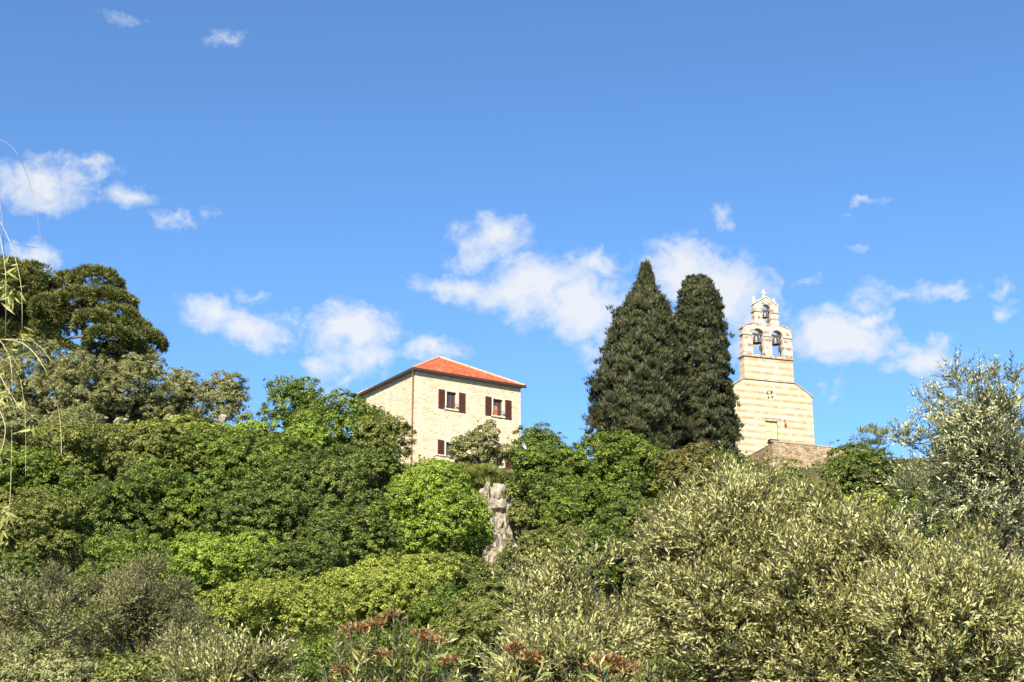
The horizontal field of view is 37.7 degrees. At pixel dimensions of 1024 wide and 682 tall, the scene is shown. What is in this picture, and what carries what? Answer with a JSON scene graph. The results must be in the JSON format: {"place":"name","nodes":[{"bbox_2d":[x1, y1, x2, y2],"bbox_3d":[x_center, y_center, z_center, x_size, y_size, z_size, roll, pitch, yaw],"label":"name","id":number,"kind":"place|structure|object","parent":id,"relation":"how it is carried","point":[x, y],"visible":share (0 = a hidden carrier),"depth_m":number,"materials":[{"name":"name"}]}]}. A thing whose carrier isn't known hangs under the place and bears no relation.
{"place":"outdoors","nodes":[
{"label":"outdoors","id":0,"kind":"place"},
{"bbox_2d":[0,401,1022,681],"bbox_3d":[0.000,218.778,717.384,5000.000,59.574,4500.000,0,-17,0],"label":"hillside","id":1,"kind":"structure","parent":0,"point":[138,417],"depth_m":90.81,"materials":[{"name":"green plant"}]},
{"bbox_2d":[0,546,44,608],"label":"broadleaf tree","id":2,"kind":"object","parent":1,"relation":"on","point":[8,557],"visible":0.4,"depth_m":49.37,"materials":[{"name":"green plant"}]},
{"bbox_2d":[0,333,64,410],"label":"olive tree","id":3,"kind":"object","parent":1,"relation":"on","point":[30,383],"visible":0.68,"depth_m":96.44,"materials":[{"name":"green plant"}]},
{"bbox_2d":[0,143,65,546],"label":"weeping tree","id":4,"kind":"object","parent":1,"relation":"on","point":[13,403],"visible":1,"depth_m":7.23,"materials":[{"name":"green plant"}]},
{"bbox_2d":[0,253,80,401],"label":"pine tree","id":5,"kind":"object","parent":1,"relation":"on","point":[32,273],"visible":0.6,"depth_m":105.52,"materials":[{"name":"green plant"}]},
{"bbox_2d":[0,441,98,554],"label":"broadleaf tree","id":6,"kind":"object","parent":1,"relation":"on","point":[44,473],"visible":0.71,"depth_m":79.53,"materials":[{"name":"green plant"}]},
{"bbox_2d":[0,486,101,581],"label":"broadleaf tree","id":7,"kind":"object","parent":1,"relation":"on","point":[36,533],"visible":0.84,"depth_m":67.48,"materials":[{"name":"green plant"}]},
{"bbox_2d":[0,401,121,455],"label":"olive shrub","id":8,"kind":"object","parent":1,"relation":"on","point":[36,419],"visible":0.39,"depth_m":87.37,"materials":[{"name":"green plant"}]},
{"bbox_2d":[0,631,130,681],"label":"shrub","id":9,"kind":"object","parent":1,"relation":"on","point":[36,664],"visible":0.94,"depth_m":23.87,"materials":[{"name":"green plant"}]},
{"bbox_2d":[0,556,134,681],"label":"olive tree","id":10,"kind":"object","parent":1,"relation":"on","point":[15,616],"visible":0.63,"depth_m":29.31,"materials":[{"name":"green plant"}]},
{"bbox_2d":[38,346,127,420],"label":"olive tree","id":11,"kind":"object","parent":1,"relation":"on","point":[67,385],"visible":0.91,"depth_m":94.20,"materials":[{"name":"green plant"}]},
{"bbox_2d":[26,415,148,497],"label":"broadleaf tree","id":12,"kind":"object","parent":1,"relation":"on","point":[85,442],"visible":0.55,"depth_m":81.64,"materials":[{"name":"green plant"}]},
{"bbox_2d":[27,263,169,402],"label":"pine tree","id":13,"kind":"object","parent":1,"relation":"on","point":[131,329],"visible":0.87,"depth_m":103.82,"materials":[{"name":"green plant"}]},
{"bbox_2d":[38,466,170,595],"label":"broadleaf tree","id":14,"kind":"object","parent":1,"relation":"on","point":[125,496],"visible":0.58,"depth_m":70.13,"materials":[{"name":"green plant"}]},
{"bbox_2d":[113,417,127,424],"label":"boulder","id":15,"kind":"object","parent":1,"relation":"on","point":[124,420],"visible":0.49,"depth_m":92.30,"materials":[{"name":"stone"}]},
{"bbox_2d":[88,352,175,423],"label":"olive tree","id":16,"kind":"object","parent":1,"relation":"on","point":[132,373],"visible":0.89,"depth_m":95.67,"materials":[{"name":"green plant"}]},
{"bbox_2d":[82,642,186,681],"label":"shrub","id":17,"kind":"object","parent":1,"relation":"on","point":[135,670],"visible":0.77,"depth_m":24.00,"materials":[{"name":"green plant"}]},
{"bbox_2d":[75,525,209,646],"bbox_3d":[-14.271,9.573,57.562,4.324,5.281,4.507,-15,-23,41],"label":"broadleaf tree","id":18,"kind":"object","parent":1,"relation":"on","point":[118,551],"visible":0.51,"depth_m":56.96,"materials":[{"name":"green plant"}]},
{"bbox_2d":[71,548,214,669],"bbox_3d":[-7.923,6.782,31.520,3.017,4.870,2.851,16,-23,-42],"label":"olive tree","id":19,"kind":"object","parent":1,"relation":"on","point":[147,605],"visible":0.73,"depth_m":31.33,"materials":[{"name":"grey plant"}]},
{"bbox_2d":[87,418,216,494],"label":"broadleaf tree","id":20,"kind":"object","parent":1,"relation":"on","point":[154,445],"visible":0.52,"depth_m":83.38,"materials":[{"name":"green plant"}]},
{"bbox_2d":[106,414,228,512],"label":"shrub","id":21,"kind":"object","parent":1,"relation":"on","point":[143,423],"visible":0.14,"depth_m":87.76,"materials":[{"name":"green plant"}]},
{"bbox_2d":[152,366,208,415],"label":"olive tree","id":22,"kind":"object","parent":1,"relation":"on","point":[183,397],"visible":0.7,"depth_m":99.54,"materials":[{"name":"green plant"}]},
{"bbox_2d":[117,452,245,543],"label":"broadleaf tree","id":23,"kind":"object","parent":1,"relation":"on","point":[190,502],"visible":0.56,"depth_m":72.14,"materials":[{"name":"green plant"}]},
{"bbox_2d":[138,597,229,678],"bbox_3d":[-6.376,6.896,29.291,2.396,3.733,2.081,0,-17,0],"label":"olive tree","id":24,"kind":"object","parent":1,"relation":"on","point":[177,631],"visible":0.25,"depth_m":29.56,"materials":[{"name":"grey plant"}]},
{"bbox_2d":[146,417,250,516],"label":"broadleaf tree","id":25,"kind":"object","parent":1,"relation":"on","point":[204,435],"visible":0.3,"depth_m":84.00,"materials":[{"name":"green plant"}]},
{"bbox_2d":[192,370,251,423],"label":"olive tree","id":26,"kind":"object","parent":1,"relation":"on","point":[229,392],"visible":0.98,"depth_m":98.52,"materials":[{"name":"green plant"}]},
{"bbox_2d":[166,525,278,640],"bbox_3d":[-10.751,9.580,56.511,4.872,5.263,5.070,0,-17,0],"label":"broadleaf tree","id":27,"kind":"object","parent":1,"relation":"on","point":[232,552],"visible":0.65,"depth_m":55.42,"materials":[{"name":"green plant"}]},
{"bbox_2d":[218,414,226,424],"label":"boulder","id":28,"kind":"object","parent":1,"relation":"on","point":[222,418],"visible":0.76,"depth_m":92.36,"materials":[{"name":"stone"}]},
{"bbox_2d":[149,615,310,681],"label":"olive tree","id":29,"kind":"object","parent":1,"relation":"on","point":[239,661],"visible":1,"depth_m":12.05,"materials":[{"name":"green plant"}]},
{"bbox_2d":[219,415,280,447],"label":"shrub","id":30,"kind":"object","parent":1,"relation":"on","point":[249,423],"visible":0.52,"depth_m":89.86,"materials":[{"name":"green plant"}]},
{"bbox_2d":[235,404,268,445],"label":"shrub","id":31,"kind":"object","parent":1,"relation":"on","point":[245,417],"visible":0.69,"depth_m":96.48,"materials":[{"name":"green plant"}]},
{"bbox_2d":[195,468,323,566],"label":"broadleaf tree","id":32,"kind":"object","parent":1,"relation":"on","point":[264,506],"visible":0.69,"depth_m":70.14,"materials":[{"name":"green plant"}]},
{"bbox_2d":[203,426,319,533],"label":"broadleaf tree","id":33,"kind":"object","parent":1,"relation":"on","point":[260,456],"visible":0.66,"depth_m":82.52,"materials":[{"name":"green plant"}]},
{"bbox_2d":[192,571,355,662],"bbox_3d":[-6.587,8.392,41.213,3.886,4.344,3.858,10,-20,-30],"label":"shrub","id":34,"kind":"object","parent":1,"relation":"on","point":[284,590],"visible":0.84,"depth_m":40.87,"materials":[{"name":"green plant"}]},
{"bbox_2d":[259,375,327,430],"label":"broadleaf tree","id":35,"kind":"object","parent":1,"relation":"on","point":[296,397],"visible":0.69,"depth_m":95.16,"materials":[{"name":"green plant"}]},
{"bbox_2d":[248,533,354,643],"bbox_3d":[-7.613,9.599,54.651,4.150,4.832,4.242,0,-17,0],"label":"broadleaf tree","id":36,"kind":"object","parent":1,"relation":"on","point":[304,562],"visible":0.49,"depth_m":54.04,"materials":[{"name":"green plant"}]},
{"bbox_2d":[257,446,368,575],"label":"broadleaf tree","id":37,"kind":"object","parent":1,"relation":"on","point":[320,471],"visible":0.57,"depth_m":76.94,"materials":[{"name":"green plant"}]},
{"bbox_2d":[285,414,341,517],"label":"broadleaf tree","id":38,"kind":"object","parent":1,"relation":"on","point":[315,435],"visible":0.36,"depth_m":85.62,"materials":[{"name":"green plant"}]},
{"bbox_2d":[280,625,353,681],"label":"shrub","id":39,"kind":"object","parent":1,"relation":"on","point":[312,671],"visible":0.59,"depth_m":29.15,"materials":[{"name":"green plant"}]},
{"bbox_2d":[278,386,393,534],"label":"broadleaf tree","id":40,"kind":"object","parent":1,"relation":"on","point":[328,413],"visible":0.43,"depth_m":88.87,"materials":[{"name":"green plant"}]},
{"bbox_2d":[292,489,407,573],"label":"broadleaf tree","id":41,"kind":"object","parent":1,"relation":"on","point":[346,519],"visible":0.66,"depth_m":67.47,"materials":[{"name":"green plant"}]},
{"bbox_2d":[321,440,416,544],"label":"broadleaf tree","id":42,"kind":"object","parent":1,"relation":"on","point":[381,461],"visible":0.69,"depth_m":83.38,"materials":[{"name":"green plant"}]},
{"bbox_2d":[344,409,417,539],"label":"broadleaf tree","id":43,"kind":"object","parent":1,"relation":"on","point":[390,430],"visible":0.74,"depth_m":87.79,"materials":[{"name":"green plant"}]},
{"bbox_2d":[304,548,464,637],"bbox_3d":[-4.005,8.641,45.332,4.884,5.137,4.059,-4,-17,13],"label":"broadleaf tree","id":44,"kind":"object","parent":1,"relation":"on","point":[367,580],"visible":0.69,"depth_m":44.77,"materials":[{"name":"green plant"}]},
{"bbox_2d":[330,616,462,681],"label":"shrub","id":45,"kind":"object","parent":1,"relation":"on","point":[434,667],"visible":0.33,"depth_m":32.66,"materials":[{"name":"green plant"}]},
{"bbox_2d":[315,596,478,681],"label":"oleander","id":46,"kind":"object","parent":1,"relation":"on","point":[353,667],"visible":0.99,"depth_m":14.62,"materials":[{"name":"green plant"}]},
{"bbox_2d":[367,457,494,565],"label":"broadleaf tree","id":47,"kind":"object","parent":1,"relation":"on","point":[409,499],"visible":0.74,"depth_m":76.01,"materials":[{"name":"green plant"}]},
{"bbox_2d":[354,356,525,468],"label":"stone house","id":48,"kind":"structure","parent":1,"relation":"on","point":[437,403],"depth_m":99.99,"materials":[{"name":"beige stone"}]},
{"bbox_2d":[444,439,454,460],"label":"window","id":49,"kind":"structure","parent":48,"relation":"in","point":[446,441],"depth_m":98.64,"materials":[{"name":"white glass"}]},
{"bbox_2d":[444,388,458,410],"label":"window","id":50,"kind":"structure","parent":48,"relation":"in","point":[451,395],"depth_m":99.71,"materials":[{"name":"white glass"}]},
{"bbox_2d":[491,395,504,417],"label":"window","id":51,"kind":"structure","parent":48,"relation":"in","point":[497,402],"depth_m":101.58,"materials":[{"name":"white glass"}]},
{"bbox_2d":[411,454,470,484],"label":"shrub","id":52,"kind":"object","parent":1,"relation":"on","point":[447,462],"visible":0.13,"depth_m":90.73,"materials":[{"name":"green plant"}]},
{"bbox_2d":[404,576,483,680],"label":"shrub","id":53,"kind":"object","parent":1,"relation":"on","point":[422,611],"visible":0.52,"depth_m":43.22,"materials":[{"name":"green plant"}]},
{"bbox_2d":[413,548,491,594],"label":"broadleaf tree","id":54,"kind":"object","parent":1,"relation":"on","point":[461,581],"visible":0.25,"depth_m":71.03,"materials":[{"name":"green plant"}]},
{"bbox_2d":[433,454,501,469],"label":"terrace wall","id":55,"kind":"structure","parent":1,"relation":"on","point":[438,456],"depth_m":96.11,"materials":[{"name":"stone"}]},
{"bbox_2d":[453,541,485,577],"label":"broadleaf tree","id":56,"kind":"object","parent":1,"relation":"on","point":[477,555],"visible":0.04,"depth_m":78.84,"materials":[{"name":"green plant"}]},
{"bbox_2d":[424,595,515,681],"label":"shrub","id":57,"kind":"object","parent":1,"relation":"on","point":[461,624],"visible":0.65,"depth_m":37.04,"materials":[{"name":"green plant"}]},
{"bbox_2d":[447,418,512,470],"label":"tree","id":58,"kind":"object","parent":1,"relation":"on","point":[458,451],"visible":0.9,"depth_m":92.86,"materials":[{"name":"green plant"}]},
{"bbox_2d":[452,461,509,492],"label":"shrub","id":59,"kind":"object","parent":1,"relation":"on","point":[482,474],"visible":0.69,"depth_m":89.79,"materials":[{"name":"green plant"}]},
{"bbox_2d":[469,511,492,553],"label":"shrub","id":60,"kind":"object","parent":1,"relation":"on","point":[488,528],"visible":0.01,"depth_m":84.46,"materials":[{"name":"green plant"}]},
{"bbox_2d":[458,556,536,632],"bbox_3d":[-0.581,10.168,57.586,3.394,3.795,3.011,0,-17,0],"label":"shrub","id":61,"kind":"object","parent":1,"relation":"on","point":[482,587],"visible":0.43,"depth_m":57.14,"materials":[{"name":"green plant"}]},
{"bbox_2d":[475,481,522,574],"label":"rock outcrop","id":62,"kind":"object","parent":1,"relation":"on","point":[499,505],"visible":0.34,"depth_m":86.59,"materials":[{"name":"stone"}]},
{"bbox_2d":[0,391,1023,681],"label":"undergrowth","id":63,"kind":"object","parent":1,"relation":"on","point":[468,679],"visible":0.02,"depth_m":66.08,"materials":[{"name":"green plant"}]},
{"bbox_2d":[508,474,528,531],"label":"shrub","id":64,"kind":"object","parent":1,"relation":"on","point":[521,496],"visible":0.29,"depth_m":88.50,"materials":[{"name":"green plant"}]},
{"bbox_2d":[507,499,533,551],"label":"shrub","id":65,"kind":"object","parent":1,"relation":"on","point":[517,510],"visible":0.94,"depth_m":84.80,"materials":[{"name":"green plant"}]},
{"bbox_2d":[492,631,561,681],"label":"oleander","id":66,"kind":"object","parent":1,"relation":"on","point":[512,675],"visible":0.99,"depth_m":10.87,"materials":[{"name":"green plant"}]},
{"bbox_2d":[503,422,568,489],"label":"broadleaf tree","id":67,"kind":"object","parent":1,"relation":"on","point":[534,436],"visible":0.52,"depth_m":92.40,"materials":[{"name":"green plant"}]},
{"bbox_2d":[460,605,630,681],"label":"olive tree","id":68,"kind":"object","parent":1,"relation":"on","point":[555,646],"visible":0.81,"depth_m":11.20,"materials":[{"name":"green plant"}]},
{"bbox_2d":[494,519,600,604],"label":"broadleaf tree","id":69,"kind":"object","parent":1,"relation":"on","point":[551,533],"visible":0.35,"depth_m":65.47,"materials":[{"name":"green plant"}]},
{"bbox_2d":[500,440,606,507],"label":"broadleaf tree","id":70,"kind":"object","parent":1,"relation":"on","point":[538,460],"visible":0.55,"depth_m":86.37,"materials":[{"name":"green plant"}]},
{"bbox_2d":[521,468,608,533],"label":"broadleaf tree","id":71,"kind":"object","parent":1,"relation":"on","point":[542,499],"visible":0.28,"depth_m":81.49,"materials":[{"name":"green plant"}]},
{"bbox_2d":[486,514,658,681],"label":"olive tree","id":72,"kind":"object","parent":1,"relation":"on","point":[553,581],"visible":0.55,"depth_m":12.81,"materials":[{"name":"green plant"}]},
{"bbox_2d":[539,468,632,596],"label":"broadleaf tree","id":73,"kind":"object","parent":1,"relation":"on","point":[573,508],"visible":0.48,"depth_m":77.81,"materials":[{"name":"green plant"}]},
{"bbox_2d":[553,521,658,625],"bbox_3d":[4.159,10.115,63.634,4.485,5.056,3.763,15,-22,-41],"label":"broadleaf tree","id":74,"kind":"object","parent":1,"relation":"on","point":[615,572],"visible":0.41,"depth_m":63.11,"materials":[{"name":"green plant"}]},
{"bbox_2d":[553,643,665,681],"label":"oleander","id":75,"kind":"object","parent":1,"relation":"on","point":[605,663],"visible":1,"depth_m":10.43,"materials":[{"name":"green plant"}]},
{"bbox_2d":[564,426,676,502],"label":"broadleaf tree","id":76,"kind":"object","parent":1,"relation":"on","point":[618,467],"visible":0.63,"depth_m":88.06,"materials":[{"name":"green plant"}]},
{"bbox_2d":[586,473,670,602],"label":"broadleaf tree","id":77,"kind":"object","parent":1,"relation":"on","point":[623,508],"visible":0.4,"depth_m":74.80,"materials":[{"name":"green plant"}]},
{"bbox_2d":[581,258,694,463],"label":"cypress tree","id":78,"kind":"object","parent":1,"relation":"on","point":[641,351],"visible":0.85,"depth_m":99.06,"materials":[{"name":"green plant"}]},
{"bbox_2d":[626,491,707,551],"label":"broadleaf tree","id":79,"kind":"object","parent":1,"relation":"on","point":[641,517],"visible":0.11,"depth_m":73.69,"materials":[{"name":"green plant"}]},
{"bbox_2d":[645,440,728,507],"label":"broadleaf tree","id":80,"kind":"object","parent":1,"relation":"on","point":[687,463],"visible":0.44,"depth_m":84.51,"materials":[{"name":"green plant"}]},
{"bbox_2d":[673,273,744,458],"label":"cypress tree","id":81,"kind":"object","parent":1,"relation":"on","point":[712,398],"visible":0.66,"depth_m":101.30,"materials":[{"name":"green plant"}]},
{"bbox_2d":[690,443,748,498],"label":"shrub","id":82,"kind":"object","parent":1,"relation":"on","point":[727,457],"visible":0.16,"depth_m":92.22,"materials":[{"name":"green plant"}]},
{"bbox_2d":[603,440,836,681],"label":"olive tree","id":83,"kind":"object","parent":1,"relation":"on","point":[693,592],"visible":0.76,"depth_m":12.95,"materials":[{"name":"green plant"}]},
{"bbox_2d":[694,289,814,458],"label":"church","id":84,"kind":"structure","parent":1,"relation":"on","point":[776,400],"depth_m":110.66,"materials":[{"name":"stone"}]},
{"bbox_2d":[752,333,761,350],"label":"bell","id":85,"kind":"object","parent":84,"relation":"hanging from","point":[756,340],"visible":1,"depth_m":111.61,"materials":[{"name":"brown metal"}]},
{"bbox_2d":[762,309,769,322],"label":"bell","id":86,"kind":"object","parent":84,"relation":"hanging from","point":[765,316],"visible":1,"depth_m":112.46,"materials":[{"name":"brown metal"}]},
{"bbox_2d":[765,389,775,400],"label":"rose window","id":87,"kind":"structure","parent":84,"relation":"in","point":[769,395],"depth_m":110.45,"materials":[{"name":"stone"}]},
{"bbox_2d":[761,417,780,446],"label":"doorway","id":88,"kind":"structure","parent":84,"relation":"in","point":[770,429],"depth_m":109.72,"materials":[{"name":"stone"}]},
{"bbox_2d":[772,334,780,351],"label":"bell","id":89,"kind":"object","parent":84,"relation":"hanging from","point":[775,341],"visible":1,"depth_m":112.09,"materials":[{"name":"brown metal"}]},
{"bbox_2d":[748,463,842,540],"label":"shrub","id":90,"kind":"object","parent":1,"relation":"on","point":[799,478],"visible":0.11,"depth_m":69.99,"materials":[{"name":"green plant"}]},
{"bbox_2d":[747,440,863,466],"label":"churchyard wall","id":91,"kind":"structure","parent":1,"relation":"on","point":[807,454],"depth_m":103.09,"materials":[{"name":"grey stone"}]},
{"bbox_2d":[703,462,930,681],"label":"olive tree","id":92,"kind":"object","parent":1,"relation":"on","point":[857,539],"visible":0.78,"depth_m":12.51,"materials":[{"name":"green plant"}]},
{"bbox_2d":[825,485,892,525],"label":"shrub","id":93,"kind":"object","parent":1,"relation":"on","point":[870,492],"visible":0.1,"depth_m":66.08,"materials":[{"name":"green plant"}]},
{"bbox_2d":[819,437,902,508],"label":"shrub","id":94,"kind":"object","parent":1,"relation":"on","point":[856,463],"visible":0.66,"depth_m":90.11,"materials":[{"name":"green plant"}]},
{"bbox_2d":[850,420,889,450],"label":"sapling","id":95,"kind":"object","parent":1,"relation":"on","point":[877,431],"visible":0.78,"depth_m":96.29,"materials":[{"name":"green plant"}]},
{"bbox_2d":[881,473,974,553],"bbox_3d":[16.662,8.751,59.838,3.961,7.159,3.754,-12,-20,34],"label":"shrub","id":96,"kind":"object","parent":1,"relation":"on","point":[912,499],"visible":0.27,"depth_m":59.68,"materials":[{"name":"green plant"}]},
{"bbox_2d":[840,498,1023,681],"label":"olive tree","id":97,"kind":"object","parent":1,"relation":"on","point":[947,620],"visible":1,"depth_m":11.53,"materials":[{"name":"green plant"}]},
{"bbox_2d":[865,344,1023,674],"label":"olive tree","id":98,"kind":"object","parent":1,"relation":"on","point":[977,456],"visible":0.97,"depth_m":15.08,"materials":[{"name":"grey plant"}]},
{"bbox_2d":[981,483,1023,611],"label":"broadleaf tree","id":99,"kind":"object","parent":1,"relation":"on","point":[1020,543],"depth_m":61.84,"materials":[{"name":"green plant"}]},
{"bbox_2d":[0,0,1023,459],"label":"sky","id":100,"kind":"structure","parent":0,"point":[354,195],"materials":[{"name":"blue"}]}
]}

